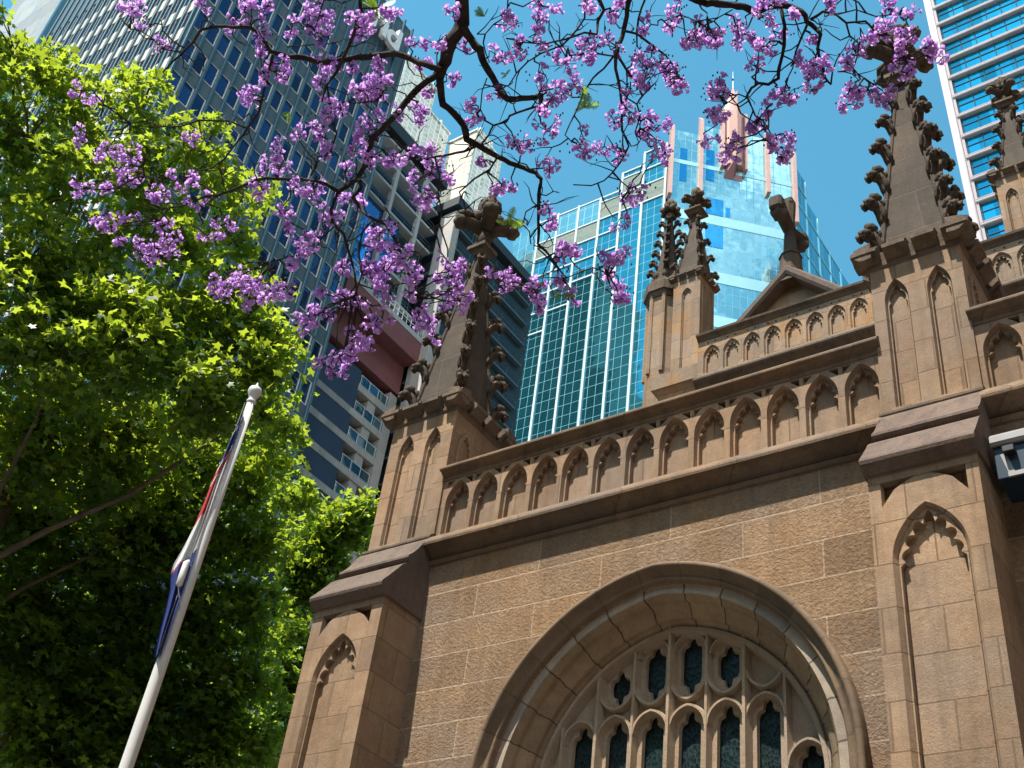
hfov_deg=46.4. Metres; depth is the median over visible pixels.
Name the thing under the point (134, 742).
flagpole
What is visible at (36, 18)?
panelled tower
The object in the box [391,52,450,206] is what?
slim tower
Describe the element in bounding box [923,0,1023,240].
louvred tower
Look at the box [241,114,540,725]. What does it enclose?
apartment block
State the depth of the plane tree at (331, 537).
25.84 m
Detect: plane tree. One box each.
[0,0,319,767]
[228,474,380,767]
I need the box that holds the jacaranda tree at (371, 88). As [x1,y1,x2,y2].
[67,0,949,379]
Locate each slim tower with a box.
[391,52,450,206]
[436,127,501,210]
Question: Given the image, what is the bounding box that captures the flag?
[154,413,243,658]
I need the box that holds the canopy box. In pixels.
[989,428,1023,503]
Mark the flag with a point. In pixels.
(185, 553)
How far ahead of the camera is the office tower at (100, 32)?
91.49 m
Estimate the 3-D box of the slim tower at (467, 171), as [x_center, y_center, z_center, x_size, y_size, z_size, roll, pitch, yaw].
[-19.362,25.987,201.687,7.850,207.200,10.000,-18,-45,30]
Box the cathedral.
[278,22,1023,767]
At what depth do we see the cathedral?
13.23 m
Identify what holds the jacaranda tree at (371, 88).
on the ground
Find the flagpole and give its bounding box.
[119,383,261,767]
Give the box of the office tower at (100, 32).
[0,0,413,767]
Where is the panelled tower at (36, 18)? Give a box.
[0,0,66,101]
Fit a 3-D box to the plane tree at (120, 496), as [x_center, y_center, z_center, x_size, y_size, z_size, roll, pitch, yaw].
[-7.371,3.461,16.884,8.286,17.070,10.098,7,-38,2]
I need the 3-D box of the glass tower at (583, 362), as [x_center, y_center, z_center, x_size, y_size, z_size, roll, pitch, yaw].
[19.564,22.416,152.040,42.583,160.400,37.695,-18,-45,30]
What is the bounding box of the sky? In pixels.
[0,0,968,283]
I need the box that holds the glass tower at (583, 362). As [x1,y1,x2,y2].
[513,82,848,443]

